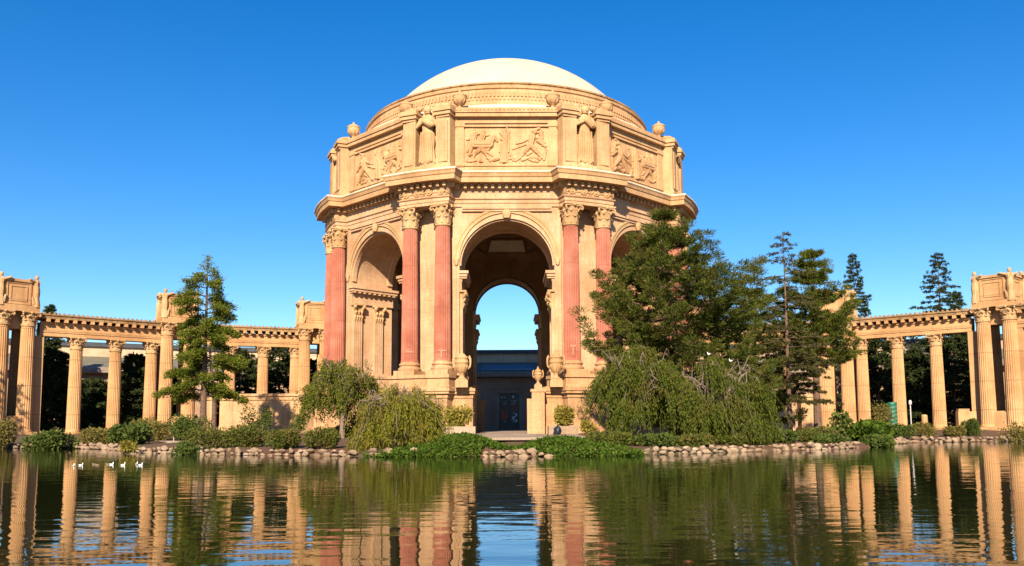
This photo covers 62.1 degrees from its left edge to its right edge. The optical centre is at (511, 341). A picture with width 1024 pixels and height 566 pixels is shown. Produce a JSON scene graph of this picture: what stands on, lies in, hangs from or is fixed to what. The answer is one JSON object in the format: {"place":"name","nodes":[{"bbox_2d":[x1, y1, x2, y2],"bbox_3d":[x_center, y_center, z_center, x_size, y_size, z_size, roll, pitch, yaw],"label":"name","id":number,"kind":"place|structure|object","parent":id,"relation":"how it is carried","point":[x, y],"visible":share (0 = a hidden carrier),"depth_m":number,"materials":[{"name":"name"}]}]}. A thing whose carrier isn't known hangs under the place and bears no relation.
{"place":"outdoors","nodes":[
{"label":"outdoors","id":0,"kind":"place"},
{"bbox_2d":[152,440,185,442],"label":"gravel path","id":1,"kind":"structure","parent":0,"point":[167,441],"depth_m":72.52,"materials":[{"name":"beige gravel"}]},
{"bbox_2d":[0,441,1023,565],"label":"water","id":2,"kind":"structure","parent":0,"point":[938,504],"depth_m":18.82,"materials":[{"name":"green liquid"}]},
{"bbox_2d":[0,0,1023,349],"label":"sky","id":3,"kind":"structure","parent":0,"point":[140,140],"materials":[{"name":"blue"}]},
{"bbox_2d":[7,430,1019,456],"bbox_3d":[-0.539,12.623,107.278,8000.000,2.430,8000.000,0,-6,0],"label":"ground","id":4,"kind":"structure","parent":0,"point":[342,444],"depth_m":58.72,"materials":[{"name":"beige stone"}]},
{"bbox_2d":[0,417,17,448],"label":"shrub","id":5,"kind":"object","parent":4,"relation":"on","point":[5,433],"visible":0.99,"depth_m":76.06,"materials":[{"name":"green plant"}]},
{"bbox_2d":[20,428,79,449],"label":"shrub","id":6,"kind":"object","parent":4,"relation":"on","point":[53,439],"visible":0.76,"depth_m":72.45,"materials":[{"name":"green plant"}]},
{"bbox_2d":[36,304,65,432],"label":"fir tree","id":7,"kind":"object","parent":4,"relation":"on","point":[52,343],"visible":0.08,"depth_m":122.12,"materials":[{"name":"green plant"}]},
{"bbox_2d":[40,347,91,431],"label":"fir tree","id":8,"kind":"object","parent":4,"relation":"on","point":[56,373],"visible":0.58,"depth_m":108.57,"materials":[{"name":"green plant"}]},
{"bbox_2d":[56,377,122,431],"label":"fir tree","id":9,"kind":"object","parent":4,"relation":"on","point":[95,388],"visible":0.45,"depth_m":119.48,"materials":[{"name":"green plant"}]},
{"bbox_2d":[78,427,116,443],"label":"shrub","id":10,"kind":"object","parent":4,"relation":"on","point":[95,435],"visible":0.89,"depth_m":73.70,"materials":[{"name":"green plant"}]},
{"bbox_2d":[89,351,157,428],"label":"fir tree","id":11,"kind":"object","parent":4,"relation":"on","point":[132,387],"visible":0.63,"depth_m":109.90,"materials":[{"name":"green plant"}]},
{"bbox_2d":[118,439,138,453],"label":"shrub","id":12,"kind":"object","parent":4,"relation":"on","point":[129,446],"visible":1,"depth_m":59.25,"materials":[{"name":"yellow plant"}]},
{"bbox_2d":[106,420,153,444],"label":"shrub","id":13,"kind":"object","parent":4,"relation":"on","point":[136,433],"visible":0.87,"depth_m":69.61,"materials":[{"name":"green plant"}]},
{"bbox_2d":[128,416,172,440],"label":"shrub","id":14,"kind":"object","parent":4,"relation":"on","point":[160,429],"visible":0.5,"depth_m":76.70,"materials":[{"name":"green plant"}]},
{"bbox_2d":[0,271,324,434],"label":"colonnade","id":15,"kind":"object","parent":4,"relation":"on","point":[21,315],"visible":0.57,"depth_m":105.19,"materials":[{"name":"stone"}]},
{"bbox_2d":[131,377,197,422],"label":"fir tree","id":16,"kind":"object","parent":4,"relation":"on","point":[174,405],"visible":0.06,"depth_m":113.54,"materials":[{"name":"green plant"}]},
{"bbox_2d":[160,445,168,450],"bbox_3d":[-24.379,7.534,59.707,0.556,0.403,0.485,-15,-31,43],"label":"rock","id":17,"kind":"object","parent":4,"relation":"on","point":[164,448],"visible":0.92,"depth_m":59.57,"materials":[{"name":"beige stone"}]},
{"bbox_2d":[170,440,200,454],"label":"shrub","id":18,"kind":"object","parent":4,"relation":"on","point":[184,448],"visible":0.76,"depth_m":56.14,"materials":[{"name":"green plant"}]},
{"bbox_2d":[167,412,212,440],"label":"shrub","id":19,"kind":"object","parent":4,"relation":"on","point":[181,425],"visible":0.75,"depth_m":75.39,"materials":[{"name":"green plant"}]},
{"bbox_2d":[151,253,252,430],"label":"redwood tree","id":20,"kind":"object","parent":4,"relation":"on","point":[194,357],"visible":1,"depth_m":83.66,"materials":[{"name":"green plant"}]},
{"bbox_2d":[199,397,217,432],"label":"gate pier","id":21,"kind":"structure","parent":4,"relation":"on","point":[209,407],"depth_m":102.26,"materials":[{"name":"stone"}]},
{"bbox_2d":[214,448,225,451],"bbox_3d":[-19.336,7.197,56.268,0.743,0.324,0.483,-12,-15,17],"label":"rock","id":22,"kind":"object","parent":4,"relation":"on","point":[219,450],"visible":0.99,"depth_m":56.09,"materials":[{"name":"beige stone"}]},
{"bbox_2d":[181,423,269,448],"bbox_3d":[-19.609,6.529,58.632,6.372,1.955,3.174,0,-6,0],"label":"shrub","id":23,"kind":"object","parent":4,"relation":"on","point":[247,436],"visible":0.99,"depth_m":58.11,"materials":[{"name":"green plant"}]},
{"bbox_2d":[207,347,257,428],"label":"fir tree","id":24,"kind":"object","parent":4,"relation":"on","point":[243,384],"visible":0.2,"depth_m":128.83,"materials":[{"name":"green plant"}]},
{"bbox_2d":[235,447,241,453],"bbox_3d":[-17.855,7.106,55.482,0.776,0.418,0.463,11,18,42],"label":"rock","id":25,"kind":"object","parent":4,"relation":"on","point":[237,449],"visible":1,"depth_m":55.26,"materials":[{"name":"beige stone"}]},
{"bbox_2d":[250,447,259,452],"bbox_3d":[-16.649,7.051,55.113,0.586,0.365,0.311,-3,-6,25],"label":"rock","id":26,"kind":"object","parent":4,"relation":"on","point":[253,449],"visible":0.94,"depth_m":55.00,"materials":[{"name":"beige stone"}]},
{"bbox_2d":[238,403,274,430],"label":"shrub","id":27,"kind":"object","parent":4,"relation":"on","point":[266,416],"visible":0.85,"depth_m":89.37,"materials":[{"name":"green plant"}]},
{"bbox_2d":[219,393,303,432],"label":"garden wall","id":28,"kind":"structure","parent":4,"relation":"on","point":[281,404],"depth_m":102.00,"materials":[{"name":"stone"}]},
{"bbox_2d":[241,348,289,393],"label":"fir tree","id":29,"kind":"object","parent":4,"relation":"on","point":[276,377],"visible":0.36,"depth_m":126.36,"materials":[{"name":"green plant"}]},
{"bbox_2d":[277,449,285,452],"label":"rock","id":30,"kind":"object","parent":4,"relation":"on","point":[281,450],"visible":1,"depth_m":54.07,"materials":[{"name":"beige stone"}]},
{"bbox_2d":[264,425,301,448],"bbox_3d":[-14.933,6.357,56.013,2.296,1.718,2.778,0,-6,0],"label":"shrub","id":31,"kind":"object","parent":4,"relation":"on","point":[282,439],"visible":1,"depth_m":55.38,"materials":[{"name":"green plant"}]},
{"bbox_2d":[280,358,315,392],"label":"fir tree","id":32,"kind":"object","parent":4,"relation":"on","point":[312,368],"visible":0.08,"depth_m":123.34,"materials":[{"name":"green plant"}]},
{"bbox_2d":[289,413,307,434],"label":"shrub","id":33,"kind":"object","parent":4,"relation":"on","point":[297,422],"visible":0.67,"depth_m":85.42,"materials":[{"name":"green plant"}]},
{"bbox_2d":[302,426,341,448],"bbox_3d":[-12.218,6.242,54.571,2.539,1.650,2.760,0,-6,0],"label":"shrub","id":34,"kind":"object","parent":4,"relation":"on","point":[326,438],"visible":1,"depth_m":53.99,"materials":[{"name":"green plant"}]},
{"bbox_2d":[319,449,327,453],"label":"rock","id":35,"kind":"object","parent":4,"relation":"on","point":[322,451],"visible":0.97,"depth_m":52.70,"materials":[{"name":"beige stone"}]},
{"bbox_2d":[290,352,383,438],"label":"pepper tree","id":36,"kind":"object","parent":4,"relation":"on","point":[344,389],"visible":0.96,"depth_m":65.03,"materials":[{"name":"green plant"}]},
{"bbox_2d":[333,424,360,436],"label":"shrub","id":37,"kind":"object","parent":4,"relation":"on","point":[346,427],"visible":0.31,"depth_m":69.34,"materials":[{"name":"green plant"}]},
{"bbox_2d":[348,450,357,453],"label":"rock","id":38,"kind":"object","parent":4,"relation":"on","point":[353,451],"visible":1,"depth_m":51.87,"materials":[{"name":"beige stone"}]},
{"bbox_2d":[346,410,375,435],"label":"shrub","id":39,"kind":"object","parent":4,"relation":"on","point":[353,423],"visible":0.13,"depth_m":71.04,"materials":[{"name":"green plant"}]},
{"bbox_2d":[368,448,376,453],"bbox_3d":[-8.450,6.653,51.618,0.634,0.355,0.554,-11,-10,11],"label":"rock","id":40,"kind":"object","parent":4,"relation":"on","point":[372,450],"visible":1,"depth_m":51.40,"materials":[{"name":"beige stone"}]},
{"bbox_2d":[343,381,453,453],"bbox_3d":[-6.997,5.070,54.240,7.352,5.022,7.176,0,-6,0],"label":"shrub","id":41,"kind":"object","parent":4,"relation":"on","point":[415,417],"visible":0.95,"depth_m":52.95,"materials":[{"name":"green plant"}]},
{"bbox_2d":[298,58,698,433],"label":"rotunda","id":42,"kind":"structure","parent":4,"relation":"on","point":[457,193],"depth_m":90.75,"materials":[{"name":"stone"}]},
{"bbox_2d":[452,350,470,387],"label":"stone urn","id":43,"kind":"object","parent":42,"relation":"on","point":[461,367],"visible":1,"depth_m":83.47,"materials":[{"name":"beige stone"}]},
{"bbox_2d":[546,349,565,386],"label":"stone urn","id":44,"kind":"object","parent":42,"relation":"on","point":[556,365],"visible":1,"depth_m":83.51,"materials":[{"name":"beige stone"}]},
{"bbox_2d":[363,431,645,456],"bbox_3d":[-0.398,7.077,54.184,17.166,2.733,8.790,0,-6,0],"label":"ground cover","id":45,"kind":"object","parent":4,"relation":"on","point":[465,444],"visible":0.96,"depth_m":51.05,"materials":[{"name":"green plant"}]},
{"bbox_2d":[6,334,1005,432],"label":"exhibition hall","id":46,"kind":"structure","parent":4,"relation":"on","point":[506,381],"depth_m":149.82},
{"bbox_2d":[499,393,508,429],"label":"door","id":47,"kind":"structure","parent":46,"relation":"in","point":[503,397],"depth_m":149.83,"materials":[{"name":"black glass"}]},
{"bbox_2d":[509,393,518,429],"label":"door","id":48,"kind":"structure","parent":46,"relation":"in","point":[513,397],"depth_m":149.86,"materials":[{"name":"glass"}]},
{"bbox_2d":[516,448,525,454],"bbox_3d":[0.523,6.519,50.229,0.680,0.383,0.388,3,-2,-10],"label":"rock","id":49,"kind":"object","parent":4,"relation":"on","point":[521,451],"visible":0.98,"depth_m":50.11,"materials":[{"name":"beige stone"}]},
{"bbox_2d":[527,448,537,453],"bbox_3d":[1.190,6.483,50.359,0.681,0.385,0.375,-1,1,-11],"label":"rock","id":50,"kind":"object","parent":4,"relation":"on","point":[530,450],"visible":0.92,"depth_m":50.23,"materials":[{"name":"beige stone"}]},
{"bbox_2d":[580,419,597,433],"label":"shrub","id":51,"kind":"object","parent":4,"relation":"on","point":[588,427],"visible":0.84,"depth_m":78.59,"materials":[{"name":"plant"}]},
{"bbox_2d":[585,429,632,445],"bbox_3d":[6.284,6.365,55.302,3.781,1.300,2.780,1,-6,-14],"label":"shrub","id":52,"kind":"object","parent":4,"relation":"on","point":[620,437],"visible":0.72,"depth_m":54.97,"materials":[{"name":"green plant"}]},
{"bbox_2d":[573,342,686,436],"bbox_3d":[9.089,3.710,63.243,9.179,7.372,7.897,0,-6,0],"label":"pepper tree","id":53,"kind":"object","parent":4,"relation":"on","point":[639,380],"visible":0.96,"depth_m":61.76,"materials":[{"name":"green plant"}]},
{"bbox_2d":[630,432,674,447],"bbox_3d":[9.147,6.511,55.870,3.081,1.190,2.981,0,-6,0],"label":"shrub","id":54,"kind":"object","parent":4,"relation":"on","point":[665,439],"visible":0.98,"depth_m":55.18,"materials":[{"name":"green plant"}]},
{"bbox_2d":[652,446,658,451],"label":"rock","id":55,"kind":"object","parent":4,"relation":"on","point":[655,448],"visible":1,"depth_m":52.49,"materials":[{"name":"beige stone"}]},
{"bbox_2d":[668,446,675,451],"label":"rock","id":56,"kind":"object","parent":4,"relation":"on","point":[672,448],"visible":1,"depth_m":53.18,"materials":[{"name":"beige stone"}]},
{"bbox_2d":[567,206,783,434],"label":"pine tree","id":57,"kind":"object","parent":4,"relation":"on","point":[658,284],"visible":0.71,"depth_m":69.12,"materials":[{"name":"green plant"}]},
{"bbox_2d":[682,446,689,450],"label":"rock","id":58,"kind":"object","parent":4,"relation":"on","point":[685,448],"visible":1,"depth_m":53.63,"materials":[{"name":"beige stone"}]},
{"bbox_2d":[674,432,717,446],"bbox_3d":[12.143,6.581,56.469,3.630,1.191,2.753,2,-6,-20],"label":"shrub","id":59,"kind":"object","parent":4,"relation":"on","point":[697,440],"visible":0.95,"depth_m":55.81,"materials":[{"name":"green plant"}]},
{"bbox_2d":[701,449,710,452],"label":"rock","id":60,"kind":"object","parent":4,"relation":"on","point":[705,451],"visible":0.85,"depth_m":54.14,"materials":[{"name":"beige stone"}]},
{"bbox_2d":[660,352,792,445],"bbox_3d":[14.951,4.215,60.997,9.051,6.809,8.004,0,-6,0],"label":"pepper tree","id":61,"kind":"object","parent":4,"relation":"on","point":[718,410],"visible":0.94,"depth_m":59.04,"materials":[{"name":"green plant"}]},
{"bbox_2d":[717,432,748,445],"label":"shrub","id":62,"kind":"object","parent":4,"relation":"on","point":[737,440],"visible":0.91,"depth_m":57.58,"materials":[{"name":"green plant"}]},
{"bbox_2d":[736,431,769,444],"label":"shrub","id":63,"kind":"object","parent":4,"relation":"on","point":[756,442],"visible":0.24,"depth_m":59.43,"materials":[{"name":"green plant"}]},
{"bbox_2d":[743,391,795,430],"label":"garden wall","id":64,"kind":"structure","parent":4,"relation":"on","point":[783,414],"depth_m":102.48,"materials":[{"name":"stone"}]},
{"bbox_2d":[731,286,811,425],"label":"pine tree","id":65,"kind":"object","parent":4,"relation":"on","point":[782,368],"visible":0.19,"depth_m":79.15,"materials":[{"name":"green plant"}]},
{"bbox_2d":[769,427,798,442],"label":"shrub","id":66,"kind":"object","parent":4,"relation":"on","point":[789,434],"visible":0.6,"depth_m":61.99,"materials":[{"name":"green plant"}]},
{"bbox_2d":[748,232,843,429],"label":"spruce tree","id":67,"kind":"object","parent":4,"relation":"on","point":[799,397],"visible":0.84,"depth_m":75.69,"materials":[{"name":"green plant"}]},
{"bbox_2d":[796,394,813,430],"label":"gate pier","id":68,"kind":"structure","parent":4,"relation":"on","point":[807,420],"depth_m":102.61,"materials":[{"name":"stone"}]},
{"bbox_2d":[806,441,814,446],"bbox_3d":[21.059,7.281,60.054,0.545,0.378,0.448,15,-25,-38],"label":"rock","id":69,"kind":"object","parent":4,"relation":"on","point":[810,444],"visible":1,"depth_m":59.94,"materials":[{"name":"beige stone"}]},
{"bbox_2d":[764,248,868,431],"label":"pine tree","id":70,"kind":"object","parent":4,"relation":"on","point":[828,321],"visible":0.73,"depth_m":81.00,"materials":[{"name":"green plant"}]},
{"bbox_2d":[798,425,840,441],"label":"shrub","id":71,"kind":"object","parent":4,"relation":"on","point":[806,434],"visible":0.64,"depth_m":65.03,"materials":[{"name":"green plant"}]},
{"bbox_2d":[807,433,851,443],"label":"shrub","id":72,"kind":"object","parent":4,"relation":"on","point":[822,438],"visible":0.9,"depth_m":63.58,"materials":[{"name":"green plant"}]},
{"bbox_2d":[826,409,853,436],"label":"shrub","id":73,"kind":"object","parent":4,"relation":"on","point":[842,426],"visible":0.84,"depth_m":72.49,"materials":[{"name":"green plant"}]},
{"bbox_2d":[689,267,1023,430],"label":"colonnade","id":74,"kind":"object","parent":4,"relation":"on","point":[997,301],"visible":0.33,"depth_m":100.81,"materials":[{"name":"stone"}]},
{"bbox_2d":[836,252,882,409],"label":"fir tree","id":75,"kind":"object","parent":4,"relation":"on","point":[863,308],"visible":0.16,"depth_m":137.19,"materials":[{"name":"green plant"}]},
{"bbox_2d":[846,419,894,441],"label":"shrub","id":76,"kind":"object","parent":4,"relation":"on","point":[857,430],"visible":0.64,"depth_m":69.74,"materials":[{"name":"green plant"}]},
{"bbox_2d":[860,433,897,446],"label":"shrub","id":77,"kind":"object","parent":4,"relation":"on","point":[878,440],"visible":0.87,"depth_m":65.81,"materials":[{"name":"green plant"}]},
{"bbox_2d":[838,338,922,423],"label":"fir tree","id":78,"kind":"object","parent":4,"relation":"on","point":[882,358],"visible":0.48,"depth_m":116.91,"materials":[{"name":"green plant"}]},
{"bbox_2d":[869,402,895,425],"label":"shrub","id":79,"kind":"object","parent":4,"relation":"on","point":[884,414],"visible":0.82,"depth_m":91.56,"materials":[{"name":"green plant"}]},
{"bbox_2d":[887,402,897,425],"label":"litter drum","id":80,"kind":"object","parent":4,"relation":"on","point":[893,405],"visible":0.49,"depth_m":99.47,"materials":[{"name":"green paint"}]},
{"bbox_2d":[891,423,915,439],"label":"shrub","id":81,"kind":"object","parent":4,"relation":"on","point":[901,430],"visible":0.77,"depth_m":79.14,"materials":[{"name":"green plant"}]},
{"bbox_2d":[908,400,911,423],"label":"lamp post","id":82,"kind":"object","parent":4,"relation":"on","point":[910,402],"visible":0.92,"depth_m":95.87,"materials":[{"name":"white metal"}]},
{"bbox_2d":[876,347,952,426],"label":"fir tree","id":83,"kind":"object","parent":4,"relation":"on","point":[912,361],"visible":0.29,"depth_m":121.03,"materials":[{"name":"green plant"}]},
{"bbox_2d":[907,421,937,436],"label":"shrub","id":84,"kind":"object","parent":4,"relation":"on","point":[925,429],"visible":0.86,"depth_m":85.50,"materials":[{"name":"green plant"}]},
{"bbox_2d":[921,414,927,422],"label":"bollard","id":85,"kind":"object","parent":4,"relation":"on","point":[924,417],"visible":0.56,"depth_m":99.59,"materials":[{"name":"concrete"}]},
{"bbox_2d":[903,252,967,422],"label":"fir tree","id":86,"kind":"object","parent":4,"relation":"on","point":[942,289],"visible":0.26,"depth_m":131.48,"materials":[{"name":"green plant"}]},
{"bbox_2d":[942,424,966,435],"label":"shrub","id":87,"kind":"object","parent":4,"relation":"on","point":[957,430],"visible":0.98,"depth_m":85.95,"materials":[{"name":"green plant"}]},
{"bbox_2d":[907,333,1005,425],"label":"fir tree","id":88,"kind":"object","parent":4,"relation":"on","point":[952,377],"visible":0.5,"depth_m":115.44,"materials":[{"name":"green plant"}]},
{"bbox_2d":[947,291,967,355],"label":"fir tree","id":89,"kind":"object","parent":4,"relation":"on","point":[955,307],"visible":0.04,"depth_m":135.21,"materials":[{"name":"green plant"}]},
{"bbox_2d":[955,409,976,425],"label":"stone block","id":90,"kind":"structure","parent":4,"relation":"on","point":[963,414],"depth_m":93.62,"materials":[{"name":"beige stone"}]},
{"bbox_2d":[960,418,981,435],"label":"shrub","id":91,"kind":"object","parent":4,"relation":"on","point":[973,426],"visible":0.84,"depth_m":87.54,"materials":[{"name":"green plant"}]},
{"bbox_2d":[997,420,1023,441],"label":"shrub","id":92,"kind":"object","parent":4,"relation":"on","point":[1017,436],"visible":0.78,"depth_m":81.55,"materials":[{"name":"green plant"}]},
{"bbox_2d":[476,430,584,439],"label":"path","id":93,"kind":"structure","parent":0,"point":[508,434],"depth_m":68.39,"materials":[{"name":"beige concrete"}]},
{"bbox_2d":[442,426,475,433],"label":"planter","id":94,"kind":"object","parent":93,"relation":"on","point":[468,429],"visible":0.4,"depth_m":76.47,"materials":[{"name":"concrete"}]},
{"bbox_2d":[443,404,473,426],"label":"shrub","id":95,"kind":"object","parent":94,"relation":"in","point":[458,418],"visible":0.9,"depth_m":77.15,"materials":[{"name":"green plant"}]},
{"bbox_2d":[527,389,545,433],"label":"urn pedestal","id":96,"kind":"object","parent":93,"relation":"on","point":[536,413],"visible":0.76,"depth_m":82.50,"materials":[{"name":"stone"}]},
{"bbox_2d":[532,367,543,388],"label":"stone urn","id":97,"kind":"object","parent":96,"relation":"on","point":[537,372],"visible":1,"depth_m":83.19,"materials":[{"name":"beige stone"}]},
{"bbox_2d":[553,424,561,434],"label":"rubbish bag","id":98,"kind":"object","parent":93,"relation":"on","point":[557,430],"visible":0.92,"depth_m":73.38,"materials":[{"name":"blue plastic"}]},
{"bbox_2d":[547,426,577,433],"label":"planter","id":99,"kind":"object","parent":93,"relation":"on","point":[569,429],"visible":0.63,"depth_m":76.52,"materials":[{"name":"concrete"}]},
{"bbox_2d":[553,404,575,425],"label":"shrub","id":100,"kind":"object","parent":99,"relation":"in","point":[562,416],"visible":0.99,"depth_m":77.12,"materials":[{"name":"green plant"}]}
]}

